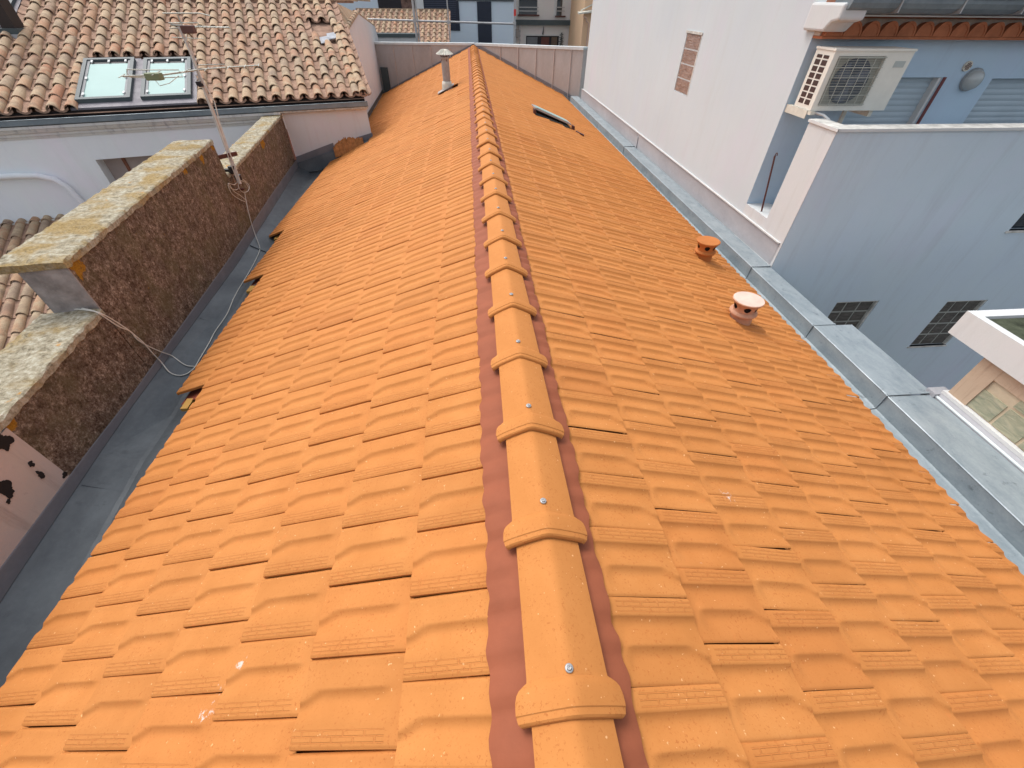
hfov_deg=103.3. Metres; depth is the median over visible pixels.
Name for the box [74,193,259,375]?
loose cable
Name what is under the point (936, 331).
glass block window
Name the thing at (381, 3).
window
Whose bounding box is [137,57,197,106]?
roof window
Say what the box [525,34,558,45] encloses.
window
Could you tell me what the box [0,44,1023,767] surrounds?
roof
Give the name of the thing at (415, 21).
scaffold
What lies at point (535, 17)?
beige building
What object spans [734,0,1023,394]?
blue building
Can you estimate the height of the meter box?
0.384 m
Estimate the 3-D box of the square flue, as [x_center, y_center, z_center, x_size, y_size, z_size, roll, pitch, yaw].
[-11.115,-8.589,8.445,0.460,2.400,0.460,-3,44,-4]
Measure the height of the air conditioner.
0.802 m
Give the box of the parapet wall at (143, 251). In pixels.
[0,114,296,566]
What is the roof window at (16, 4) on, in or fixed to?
in the neighbour house at (81, 122)
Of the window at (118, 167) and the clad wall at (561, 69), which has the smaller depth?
the window at (118, 167)
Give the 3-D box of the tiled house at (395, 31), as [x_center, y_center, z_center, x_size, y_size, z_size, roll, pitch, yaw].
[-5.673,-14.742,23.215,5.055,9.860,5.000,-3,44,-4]
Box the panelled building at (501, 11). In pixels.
[338,0,515,43]
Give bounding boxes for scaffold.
[368,0,515,43]
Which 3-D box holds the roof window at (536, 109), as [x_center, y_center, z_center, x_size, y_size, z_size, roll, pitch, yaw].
[0.971,-5.707,8.725,1.080,0.470,0.880,-3,44,-4]
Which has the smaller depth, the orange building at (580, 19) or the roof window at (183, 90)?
the roof window at (183, 90)
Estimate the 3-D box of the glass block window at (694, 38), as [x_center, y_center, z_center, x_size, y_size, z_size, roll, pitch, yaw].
[2.828,-5.157,6.521,0.042,0.782,0.620,-3,44,-4]
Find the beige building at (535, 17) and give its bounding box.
[515,0,570,45]
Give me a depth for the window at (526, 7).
25.03 m
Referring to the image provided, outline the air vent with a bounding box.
[962,61,972,70]
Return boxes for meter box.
[515,29,518,36]
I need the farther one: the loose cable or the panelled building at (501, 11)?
the panelled building at (501, 11)
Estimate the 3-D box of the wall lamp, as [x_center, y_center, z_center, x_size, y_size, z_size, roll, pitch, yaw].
[5.089,-3.344,4.461,0.210,0.210,0.100,-3,44,-4]
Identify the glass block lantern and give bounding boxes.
[921,309,1023,473]
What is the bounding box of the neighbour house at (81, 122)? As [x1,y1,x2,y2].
[0,0,382,223]
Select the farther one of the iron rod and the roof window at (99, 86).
the roof window at (99, 86)
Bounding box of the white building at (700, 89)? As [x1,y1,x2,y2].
[584,0,866,233]
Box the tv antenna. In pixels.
[118,13,258,201]
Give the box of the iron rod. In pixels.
[761,153,777,211]
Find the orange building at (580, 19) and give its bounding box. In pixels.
[568,0,592,46]
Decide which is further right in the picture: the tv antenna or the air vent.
the air vent
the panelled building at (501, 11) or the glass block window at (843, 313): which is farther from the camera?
the panelled building at (501, 11)
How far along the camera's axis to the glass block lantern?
2.95 m
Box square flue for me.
[0,0,23,38]
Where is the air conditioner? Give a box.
[784,46,917,123]
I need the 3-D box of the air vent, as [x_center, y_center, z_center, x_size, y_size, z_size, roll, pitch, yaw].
[4.946,-3.451,4.401,0.090,0.090,0.020,-3,44,-4]
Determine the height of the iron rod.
0.636 m
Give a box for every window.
[0,0,21,27]
[70,57,140,110]
[103,155,152,179]
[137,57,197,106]
[378,0,414,8]
[518,0,538,15]
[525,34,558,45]
[532,104,583,135]
[553,0,565,16]
[675,30,702,95]
[828,301,877,328]
[907,300,986,347]
[1005,213,1023,232]
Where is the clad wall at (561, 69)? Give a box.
[374,42,587,100]
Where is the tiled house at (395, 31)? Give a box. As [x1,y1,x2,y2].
[354,8,450,41]
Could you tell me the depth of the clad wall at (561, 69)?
14.92 m
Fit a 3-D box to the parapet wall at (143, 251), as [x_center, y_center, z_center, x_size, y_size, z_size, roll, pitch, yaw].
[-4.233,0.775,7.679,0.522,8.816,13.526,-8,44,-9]
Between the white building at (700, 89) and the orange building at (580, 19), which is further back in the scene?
the orange building at (580, 19)
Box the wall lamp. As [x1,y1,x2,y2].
[959,68,984,90]
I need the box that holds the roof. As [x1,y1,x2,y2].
[0,214,63,349]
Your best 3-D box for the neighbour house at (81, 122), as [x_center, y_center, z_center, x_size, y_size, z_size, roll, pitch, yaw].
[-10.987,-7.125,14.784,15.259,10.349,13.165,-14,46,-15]
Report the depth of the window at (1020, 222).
4.79 m

